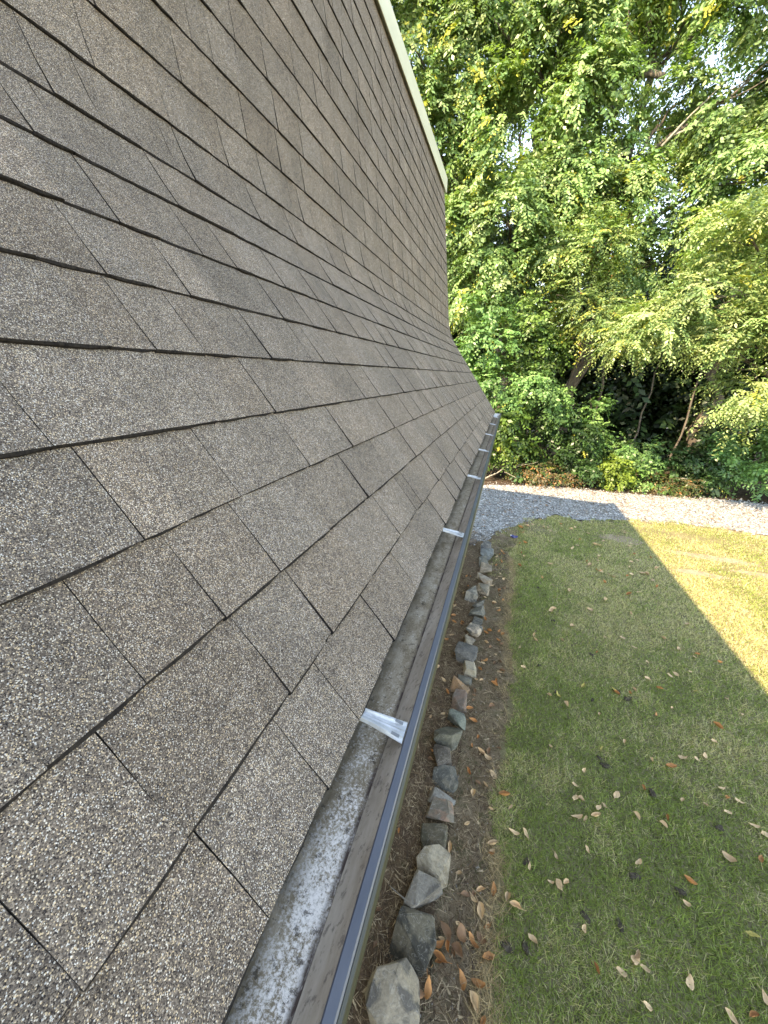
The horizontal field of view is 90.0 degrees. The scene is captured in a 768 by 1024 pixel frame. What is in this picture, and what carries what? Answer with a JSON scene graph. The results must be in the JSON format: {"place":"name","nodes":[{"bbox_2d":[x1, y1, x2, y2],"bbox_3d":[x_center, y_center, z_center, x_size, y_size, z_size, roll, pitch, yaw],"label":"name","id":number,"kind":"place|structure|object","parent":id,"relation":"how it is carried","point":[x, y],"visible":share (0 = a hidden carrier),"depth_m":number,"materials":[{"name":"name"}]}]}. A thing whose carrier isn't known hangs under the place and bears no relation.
{"place":"outdoors","nodes":[
{"label":"outdoors","id":0,"kind":"place"},
{"bbox_2d":[392,0,767,377],"label":"sky","id":1,"kind":"structure","parent":0,"point":[712,61],"materials":[{"name":"white"}]},
{"bbox_2d":[429,393,767,974],"bbox_3d":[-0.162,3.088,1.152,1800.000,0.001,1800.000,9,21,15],"label":"ground","id":2,"kind":"structure","parent":0,"point":[500,480],"depth_m":12.72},
{"bbox_2d":[0,0,500,1023],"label":"house","id":3,"kind":"structure","parent":2,"relation":"on","point":[250,418],"depth_m":0.62,"materials":[{"name":"beige"}]},
{"bbox_2d":[347,541,483,1023],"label":"soil bed","id":4,"kind":"object","parent":2,"relation":"on","point":[404,844],"visible":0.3,"depth_m":3.07,"materials":[{"name":"soil"}]},
{"bbox_2d":[365,958,419,1023],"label":"edging stone","id":5,"kind":"object","parent":4,"relation":"on","point":[392,993],"visible":0.94,"depth_m":2.06,"materials":[{"name":"stone"}]},
{"bbox_2d":[388,905,435,977],"bbox_3d":[0.179,2.615,2.351,0.278,0.175,0.258,12,19,22],"label":"edging stone","id":6,"kind":"object","parent":4,"relation":"on","point":[413,940],"visible":0.96,"depth_m":2.31,"materials":[{"name":"stone"}]},
{"bbox_2d":[388,869,442,909],"bbox_3d":[0.225,2.534,2.560,0.357,0.186,0.184,-5,22,-20],"label":"edging stone","id":7,"kind":"object","parent":4,"relation":"on","point":[424,889],"visible":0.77,"depth_m":2.51,"materials":[{"name":"stone"}]},
{"bbox_2d":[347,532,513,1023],"bbox_3d":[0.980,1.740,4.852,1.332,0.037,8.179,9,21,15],"label":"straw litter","id":8,"kind":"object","parent":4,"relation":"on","point":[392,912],"visible":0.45,"depth_m":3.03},
{"bbox_2d":[424,975,431,999],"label":"dry leaf","id":9,"kind":"object","parent":8,"relation":"on","point":[428,990],"visible":0.98,"depth_m":2.16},
{"bbox_2d":[438,918,450,940],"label":"dry leaf","id":10,"kind":"object","parent":8,"relation":"on","point":[446,929],"visible":1,"depth_m":2.39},
{"bbox_2d":[457,922,467,949],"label":"dry leaf","id":11,"kind":"object","parent":8,"relation":"on","point":[461,933],"visible":1,"depth_m":2.38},
{"bbox_2d":[416,844,450,888],"bbox_3d":[0.346,2.488,2.693,0.239,0.188,0.254,12,23,24],"label":"edging stone","id":12,"kind":"object","parent":4,"relation":"on","point":[434,860],"visible":0.81,"depth_m":2.66,"materials":[{"name":"stone"}]},
{"bbox_2d":[420,823,447,848],"bbox_3d":[0.374,2.448,2.889,0.211,0.130,0.189,3,25,2],"label":"edging stone","id":13,"kind":"object","parent":4,"relation":"on","point":[433,833],"visible":0.73,"depth_m":2.86,"materials":[{"name":"stone"}]},
{"bbox_2d":[425,796,453,822],"bbox_3d":[0.452,2.390,3.062,0.231,0.126,0.200,9,16,17],"label":"edging stone","id":14,"kind":"object","parent":4,"relation":"on","point":[440,809],"visible":0.94,"depth_m":3.02,"materials":[{"name":"stone"}]},
{"bbox_2d":[427,787,455,804],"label":"edging stone","id":15,"kind":"object","parent":4,"relation":"on","point":[437,792],"visible":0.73,"depth_m":3.14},
{"bbox_2d":[433,744,451,765],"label":"edging stone","id":16,"kind":"object","parent":4,"relation":"on","point":[442,754],"visible":0.83,"depth_m":3.43,"materials":[{"name":"stone"}]},
{"bbox_2d":[432,765,458,793],"bbox_3d":[0.470,2.298,3.302,0.330,0.139,0.213,0,15,6],"label":"edging stone","id":17,"kind":"object","parent":4,"relation":"on","point":[445,777],"visible":0.78,"depth_m":3.27,"materials":[{"name":"stone"}]},
{"bbox_2d":[433,726,462,751],"bbox_3d":[0.604,2.134,3.666,0.242,0.196,0.275,17,21,28],"label":"edging stone","id":18,"kind":"object","parent":4,"relation":"on","point":[449,736],"visible":0.88,"depth_m":3.58,"materials":[{"name":"stone"}]},
{"bbox_2d":[447,709,465,729],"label":"edging stone","id":19,"kind":"object","parent":4,"relation":"on","point":[457,718],"visible":0.99,"depth_m":3.81,"materials":[{"name":"stone"}]},
{"bbox_2d":[451,689,466,712],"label":"edging stone","id":20,"kind":"object","parent":4,"relation":"on","point":[459,700],"visible":0.87,"depth_m":4.03,"materials":[{"name":"stone"}]},
{"bbox_2d":[449,675,469,693],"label":"edging stone","id":21,"kind":"object","parent":4,"relation":"on","point":[456,683],"visible":0.8,"depth_m":4.24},
{"bbox_2d":[458,674,471,685],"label":"edging stone","id":22,"kind":"object","parent":4,"relation":"on","point":[465,680],"visible":0.76,"depth_m":4.34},
{"bbox_2d":[454,641,477,663],"bbox_3d":[1.008,1.749,4.733,0.270,0.206,0.273,10,21,17],"label":"edging stone","id":23,"kind":"object","parent":4,"relation":"on","point":[465,651],"visible":0.81,"depth_m":4.66,"materials":[{"name":"stone"}]},
{"bbox_2d":[465,635,475,644],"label":"edging stone","id":24,"kind":"object","parent":4,"relation":"on","point":[469,640],"visible":0.53,"depth_m":4.99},
{"bbox_2d":[468,538,475,545],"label":"edging stone","id":25,"kind":"object","parent":4,"relation":"on","point":[472,541],"visible":0.59,"depth_m":7.91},
{"bbox_2d":[466,622,482,637],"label":"edging stone","id":26,"kind":"object","parent":4,"relation":"on","point":[473,629],"visible":0.91,"depth_m":5.14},
{"bbox_2d":[479,556,487,566],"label":"edging stone","id":27,"kind":"object","parent":4,"relation":"on","point":[483,559],"visible":0.66,"depth_m":7.09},
{"bbox_2d":[480,540,491,551],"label":"edging stone","id":28,"kind":"object","parent":4,"relation":"on","point":[485,544],"visible":0.52,"depth_m":7.64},
{"bbox_2d":[463,660,476,677],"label":"edging stone","id":29,"kind":"object","parent":2,"relation":"on","point":[469,668],"visible":0.63,"depth_m":4.48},
{"bbox_2d":[464,586,477,601],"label":"edging stone","id":30,"kind":"object","parent":2,"relation":"on","point":[471,594],"visible":1,"depth_m":5.92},
{"bbox_2d":[419,523,526,1023],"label":"dirt strip","id":31,"kind":"object","parent":2,"relation":"on","point":[469,812],"visible":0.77,"depth_m":3.07,"materials":[{"name":"soil"}]},
{"bbox_2d":[436,940,443,948],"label":"dry leaf","id":32,"kind":"object","parent":31,"relation":"on","point":[439,944],"visible":0.72,"depth_m":2.34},
{"bbox_2d":[433,949,451,963],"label":"dry leaf","id":33,"kind":"object","parent":31,"relation":"on","point":[439,955],"visible":1,"depth_m":2.27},
{"bbox_2d":[445,939,449,952],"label":"dry leaf","id":34,"kind":"object","parent":31,"relation":"on","point":[447,943],"visible":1,"depth_m":2.32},
{"bbox_2d":[448,840,451,852],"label":"dry leaf","id":35,"kind":"object","parent":31,"relation":"on","point":[449,846],"visible":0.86,"depth_m":2.82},
{"bbox_2d":[449,941,462,957],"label":"dry leaf","id":36,"kind":"object","parent":31,"relation":"on","point":[456,946],"visible":1,"depth_m":2.31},
{"bbox_2d":[420,543,501,1022],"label":"strip pebbles","id":37,"kind":"object","parent":31,"relation":"on","point":[478,844],"visible":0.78,"depth_m":2.74,"materials":[{"name":"stone"}]},
{"bbox_2d":[457,965,466,989],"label":"dry leaf","id":38,"kind":"object","parent":31,"relation":"on","point":[462,977],"visible":1,"depth_m":2.21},
{"bbox_2d":[458,890,469,896],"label":"dry leaf","id":39,"kind":"object","parent":31,"relation":"on","point":[464,893],"visible":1,"depth_m":2.58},
{"bbox_2d":[420,539,513,1016],"bbox_3d":[1.395,1.748,4.908,0.585,0.022,7.571,9,21,15],"label":"moss","id":40,"kind":"object","parent":31,"relation":"on","point":[474,770],"visible":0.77,"depth_m":3.28,"materials":[{"name":"green plant"}]},
{"bbox_2d":[469,990,479,1014],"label":"dry leaf","id":41,"kind":"object","parent":31,"relation":"on","point":[475,996],"visible":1,"depth_m":2.14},
{"bbox_2d":[468,605,484,617],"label":"edging stone","id":42,"kind":"object","parent":31,"relation":"on","point":[479,611],"visible":0.97,"depth_m":5.52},
{"bbox_2d":[471,978,485,987],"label":"dry leaf","id":43,"kind":"object","parent":31,"relation":"on","point":[482,984],"visible":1,"depth_m":2.20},
{"bbox_2d":[476,897,484,918],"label":"dry leaf","id":44,"kind":"object","parent":31,"relation":"on","point":[480,906],"visible":1,"depth_m":2.50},
{"bbox_2d":[477,583,489,595],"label":"edging stone","id":45,"kind":"object","parent":31,"relation":"on","point":[483,589],"visible":0.86,"depth_m":6.11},
{"bbox_2d":[477,931,489,943],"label":"dry leaf","id":46,"kind":"object","parent":31,"relation":"on","point":[480,936],"visible":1,"depth_m":2.38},
{"bbox_2d":[479,562,491,573],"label":"edging stone","id":47,"kind":"object","parent":31,"relation":"on","point":[485,568],"visible":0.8,"depth_m":6.70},
{"bbox_2d":[480,951,494,962],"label":"dry leaf","id":48,"kind":"object","parent":31,"relation":"on","point":[488,954],"visible":1,"depth_m":2.31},
{"bbox_2d":[487,839,497,844],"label":"dry leaf","id":49,"kind":"object","parent":31,"relation":"on","point":[492,842],"visible":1,"depth_m":2.86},
{"bbox_2d":[491,881,495,895],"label":"dry leaf","id":50,"kind":"object","parent":31,"relation":"on","point":[494,887],"visible":1,"depth_m":2.61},
{"bbox_2d":[472,616,482,625],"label":"edging stone","id":51,"kind":"object","parent":2,"relation":"on","point":[477,620],"visible":0.52,"depth_m":5.35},
{"bbox_2d":[472,599,484,607],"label":"edging stone","id":52,"kind":"object","parent":2,"relation":"on","point":[478,603],"visible":0.71,"depth_m":5.82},
{"bbox_2d":[390,0,576,297],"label":"broadleaf tree","id":53,"kind":"object","parent":2,"relation":"on","point":[448,32],"visible":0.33,"depth_m":11.03,"materials":[{"name":"green plant"}]},
{"bbox_2d":[476,572,492,584],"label":"edging stone","id":54,"kind":"object","parent":2,"relation":"on","point":[482,579],"visible":0.78,"depth_m":6.40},
{"bbox_2d":[480,548,493,560],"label":"edging stone","id":55,"kind":"object","parent":2,"relation":"on","point":[488,553],"visible":0.82,"depth_m":7.31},
{"bbox_2d":[454,284,531,412],"bbox_3d":[3.245,-4.285,12.911,3.616,5.985,2.497,9,21,15],"label":"shrub","id":56,"kind":"object","parent":2,"relation":"on","point":[482,376],"visible":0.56,"depth_m":12.05,"materials":[{"name":"green plant"}]},
{"bbox_2d":[485,460,535,478],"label":"fallen branch","id":57,"kind":"object","parent":2,"relation":"on","point":[505,472],"visible":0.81,"depth_m":12.57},
{"bbox_2d":[487,403,549,478],"bbox_3d":[3.751,-2.361,12.716,2.984,2.583,2.372,2,20,-2],"label":"shrub","id":58,"kind":"object","parent":2,"relation":"on","point":[520,450],"visible":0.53,"depth_m":12.16,"materials":[{"name":"green plant"}]},
{"bbox_2d":[487,357,579,474],"bbox_3d":[4.768,-3.076,12.752,3.228,3.986,2.372,9,21,15],"label":"shrub","id":59,"kind":"object","parent":2,"relation":"on","point":[529,397],"visible":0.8,"depth_m":12.05,"materials":[{"name":"green plant"}]},
{"bbox_2d":[492,278,577,466],"bbox_3d":[4.856,-4.310,13.009,3.050,6.126,2.827,9,21,15],"label":"shrub","id":60,"kind":"object","parent":2,"relation":"on","point":[541,340],"visible":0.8,"depth_m":11.99,"materials":[{"name":"green plant"}]},
{"bbox_2d":[503,455,583,488],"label":"shrub","id":61,"kind":"object","parent":2,"relation":"on","point":[532,476],"visible":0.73,"depth_m":12.28,"materials":[{"name":"brown plant"}]},
{"bbox_2d":[445,0,660,410],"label":"broadleaf tree","id":62,"kind":"object","parent":2,"relation":"on","point":[545,178],"visible":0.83,"depth_m":10.96,"materials":[{"name":"green plant"}]},
{"bbox_2d":[509,404,610,487],"bbox_3d":[5.902,-1.980,12.713,3.256,3.125,2.697,9,21,15],"label":"shrub","id":63,"kind":"object","parent":2,"relation":"on","point":[586,472],"visible":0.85,"depth_m":12.42,"materials":[{"name":"green plant"}]},
{"bbox_2d":[527,188,663,468],"bbox_3d":[6.065,-4.985,12.154,3.910,8.050,3.292,9,21,15],"label":"broadleaf tree","id":64,"kind":"object","parent":2,"relation":"on","point":[571,304],"visible":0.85,"depth_m":11.14,"materials":[{"name":"green plant"}]},
{"bbox_2d":[571,386,619,463],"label":"shrub","id":65,"kind":"object","parent":2,"relation":"on","point":[607,402],"visible":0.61,"depth_m":13.18,"materials":[{"name":"green plant"}]},
{"bbox_2d":[433,112,767,475],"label":"wood","id":66,"kind":"object","parent":2,"relation":"on","point":[666,406],"visible":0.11,"depth_m":16.12,"materials":[{"name":"green plant"}]},
{"bbox_2d":[595,452,639,492],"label":"shrub","id":67,"kind":"object","parent":2,"relation":"on","point":[613,466],"visible":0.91,"depth_m":12.19,"materials":[{"name":"green plant"}]},
{"bbox_2d":[587,261,650,461],"bbox_3d":[8.218,-5.481,14.632,2.395,7.518,2.189,9,21,15],"label":"sapling tree","id":68,"kind":"object","parent":2,"relation":"on","point":[600,394],"visible":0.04,"depth_m":14.63,"materials":[{"name":"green plant"}]},
{"bbox_2d":[599,431,683,495],"bbox_3d":[8.484,-1.474,12.831,2.445,2.280,2.192,16,24,31],"label":"shrub","id":69,"kind":"object","parent":2,"relation":"on","point":[644,462],"visible":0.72,"depth_m":12.41,"materials":[{"name":"green plant"}]},
{"bbox_2d":[540,0,767,460],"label":"broadleaf tree","id":70,"kind":"object","parent":2,"relation":"on","point":[702,136],"visible":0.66,"depth_m":10.56,"materials":[{"name":"green plant"}]},
{"bbox_2d":[627,467,712,500],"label":"shrub","id":71,"kind":"object","parent":2,"relation":"on","point":[677,489],"visible":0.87,"depth_m":11.98,"materials":[{"name":"brown plant"}]},
{"bbox_2d":[576,173,767,460],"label":"broadleaf tree","id":72,"kind":"object","parent":2,"relation":"on","point":[715,337],"visible":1,"depth_m":8.64,"materials":[{"name":"green plant"}]},
{"bbox_2d":[629,271,721,446],"bbox_3d":[10.438,-5.102,14.450,2.302,7.149,2.461,9,21,15],"label":"sapling tree","id":73,"kind":"object","parent":2,"relation":"on","point":[634,438],"visible":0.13,"depth_m":14.54,"materials":[{"name":"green plant"}]},
{"bbox_2d":[653,441,739,500],"bbox_3d":[9.915,-1.138,12.582,2.274,2.255,2.449,1,21,-5],"label":"shrub","id":74,"kind":"object","parent":2,"relation":"on","point":[691,466],"visible":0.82,"depth_m":12.16,"materials":[{"name":"green plant"}]},
{"bbox_2d":[667,288,726,469],"bbox_3d":[11.795,-4.983,14.538,1.721,6.998,2.321,18,25,35],"label":"sapling tree","id":75,"kind":"object","parent":2,"relation":"on","point":[682,431],"visible":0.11,"depth_m":14.77,"materials":[{"name":"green plant"}]},
{"bbox_2d":[656,52,767,452],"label":"broadleaf tree","id":76,"kind":"object","parent":2,"relation":"on","point":[748,179],"visible":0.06,"depth_m":12.47,"materials":[{"name":"green plant"}]},
{"bbox_2d":[696,413,767,502],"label":"shrub","id":77,"kind":"object","parent":2,"relation":"on","point":[735,464],"visible":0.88,"depth_m":12.02,"materials":[{"name":"green plant"}]},
{"bbox_2d":[470,481,767,544],"bbox_3d":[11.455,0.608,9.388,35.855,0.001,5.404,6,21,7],"label":"gravel path","id":78,"kind":"structure","parent":0,"point":[488,522],"depth_m":10.54,"materials":[{"name":"gravel"}]},
{"bbox_2d":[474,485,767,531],"bbox_3d":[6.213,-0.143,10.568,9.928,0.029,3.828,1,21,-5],"label":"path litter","id":79,"kind":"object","parent":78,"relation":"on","point":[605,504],"visible":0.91,"depth_m":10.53,"materials":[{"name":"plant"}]},
{"bbox_2d":[479,514,767,1023],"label":"lawn","id":80,"kind":"structure","parent":0,"point":[688,537],"depth_m":3.38,"materials":[{"name":"plant"}]},
{"bbox_2d":[448,532,526,1023],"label":"dead grass fringe","id":81,"kind":"object","parent":80,"relation":"on","point":[490,912],"visible":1,"depth_m":2.53,"materials":[{"name":"plant"}]},
{"bbox_2d":[499,790,510,796],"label":"dry leaf","id":82,"kind":"object","parent":80,"relation":"on","point":[504,793],"visible":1,"depth_m":3.18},
{"bbox_2d":[500,940,513,952],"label":"soil clod","id":83,"kind":"object","parent":80,"relation":"on","point":[507,948],"visible":0.99,"depth_m":2.35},
{"bbox_2d":[505,891,510,901],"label":"dry leaf","id":84,"kind":"object","parent":80,"relation":"on","point":[507,893],"visible":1,"depth_m":2.56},
{"bbox_2d":[488,522,529,581],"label":"sparse grass","id":85,"kind":"structure","parent":80,"relation":"on","point":[503,532],"depth_m":7.33,"materials":[{"name":"plant"}]},
{"bbox_2d":[509,900,525,910],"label":"dry leaf","id":86,"kind":"object","parent":80,"relation":"on","point":[514,903],"visible":1,"depth_m":2.52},
{"bbox_2d":[521,939,528,955],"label":"soil clod","id":87,"kind":"object","parent":80,"relation":"on","point":[525,947],"visible":1,"depth_m":2.35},
{"bbox_2d":[522,858,529,864],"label":"soil clod","id":88,"kind":"object","parent":80,"relation":"on","point":[526,861],"visible":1,"depth_m":2.76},
{"bbox_2d":[528,933,539,947],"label":"dry leaf","id":89,"kind":"object","parent":80,"relation":"on","point":[532,937],"visible":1,"depth_m":2.38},
{"bbox_2d":[555,878,562,890],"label":"dry leaf","id":90,"kind":"object","parent":80,"relation":"on","point":[557,882],"visible":1,"depth_m":2.64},
{"bbox_2d":[580,910,590,923],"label":"soil clod","id":91,"kind":"object","parent":80,"relation":"on","point":[585,917],"visible":0.98,"depth_m":2.49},
{"bbox_2d":[591,812,600,817],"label":"dry leaf","id":92,"kind":"object","parent":80,"relation":"on","point":[595,814],"visible":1,"depth_m":3.07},
{"bbox_2d":[599,762,611,768],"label":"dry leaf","id":93,"kind":"object","parent":80,"relation":"on","point":[605,765],"visible":1,"depth_m":3.48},
{"bbox_2d":[613,791,619,797],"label":"dry leaf","id":94,"kind":"object","parent":80,"relation":"on","point":[616,793],"visible":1,"depth_m":3.23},
{"bbox_2d":[615,915,623,932],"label":"soil clod","id":95,"kind":"object","parent":80,"relation":"on","point":[617,921],"visible":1,"depth_m":2.47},
{"bbox_2d":[598,534,641,544],"bbox_3d":[5.252,0.605,8.530,0.890,0.001,0.492,9,21,15],"label":"bare patch","id":96,"kind":"object","parent":80,"relation":"on","point":[610,536],"visible":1,"depth_m":8.54,"materials":[{"name":"soil"}]},
{"bbox_2d":[614,966,626,976],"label":"dry leaf","id":97,"kind":"object","parent":80,"relation":"on","point":[620,970],"visible":1,"depth_m":2.27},
{"bbox_2d":[628,872,640,879],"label":"soil clod","id":98,"kind":"object","parent":80,"relation":"on","point":[632,875],"visible":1,"depth_m":2.71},
{"bbox_2d":[631,955,639,964],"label":"dry leaf","id":99,"kind":"object","parent":80,"relation":"on","point":[635,961],"visible":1,"depth_m":2.31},
{"bbox_2d":[632,949,640,962],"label":"dry leaf","id":100,"kind":"object","parent":80,"relation":"on","point":[637,955],"visible":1,"depth_m":2.33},
{"bbox_2d":[642,1000,652,1010],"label":"dry leaf","id":101,"kind":"object","parent":80,"relation":"on","point":[647,1004],"visible":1,"depth_m":2.15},
{"bbox_2d":[649,788,656,797],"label":"soil clod","id":102,"kind":"object","parent":80,"relation":"on","point":[652,793],"visible":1,"depth_m":3.27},
{"bbox_2d":[665,763,676,767],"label":"dry leaf","id":103,"kind":"object","parent":80,"relation":"on","point":[671,765],"visible":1,"depth_m":3.49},
{"bbox_2d":[674,886,686,895],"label":"soil clod","id":104,"kind":"object","parent":80,"relation":"on","point":[682,892],"visible":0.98,"depth_m":2.64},
{"bbox_2d":[681,875,696,884],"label":"dry leaf","id":105,"kind":"object","parent":80,"relation":"on","point":[690,880],"visible":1,"depth_m":2.69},
{"bbox_2d":[686,968,693,989],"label":"dry leaf","id":106,"kind":"object","parent":80,"relation":"on","point":[689,979],"visible":1,"depth_m":2.24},
{"bbox_2d":[673,569,730,579],"bbox_3d":[5.899,1.146,7.170,0.962,0.001,0.242,9,21,15],"label":"bare patch","id":107,"kind":"object","parent":80,"relation":"on","point":[697,573],"visible":1,"depth_m":7.17,"materials":[{"name":"soil"}]},
{"bbox_2d":[662,549,762,567],"bbox_3d":[6.672,0.937,7.840,1.775,0.001,0.336,9,21,15],"label":"bare patch","id":108,"kind":"object","parent":80,"relation":"on","point":[701,556],"visible":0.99,"depth_m":7.83,"materials":[{"name":"soil"}]},
{"bbox_2d":[715,824,724,830],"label":"soil clod","id":109,"kind":"object","parent":80,"relation":"on","point":[719,827],"visible":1,"depth_m":3.04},
{"bbox_2d":[717,849,736,861],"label":"dry leaf","id":110,"kind":"object","parent":80,"relation":"on","point":[729,857],"visible":1,"depth_m":2.84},
{"bbox_2d":[725,1007,737,1023],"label":"dry leaf","id":111,"kind":"object","parent":80,"relation":"on","point":[733,1018],"visible":1,"depth_m":2.13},
{"bbox_2d":[730,569,767,578],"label":"bare patch","id":112,"kind":"object","parent":80,"relation":"on","point":[750,573],"visible":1,"depth_m":7.28,"materials":[{"name":"soil"}]},
{"bbox_2d":[749,1010,758,1020],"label":"dry leaf","id":113,"kind":"object","parent":80,"relation":"on","point":[752,1013],"visible":1,"depth_m":2.13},
{"bbox_2d":[745,931,763,938],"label":"dry leaf","id":114,"kind":"object","parent":80,"relation":"on","point":[752,934],"visible":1,"depth_m":2.45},
{"bbox_2d":[758,985,767,1004],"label":"dry leaf","id":115,"kind":"object","parent":80,"relation":"on","point":[765,997],"visible":1,"depth_m":2.20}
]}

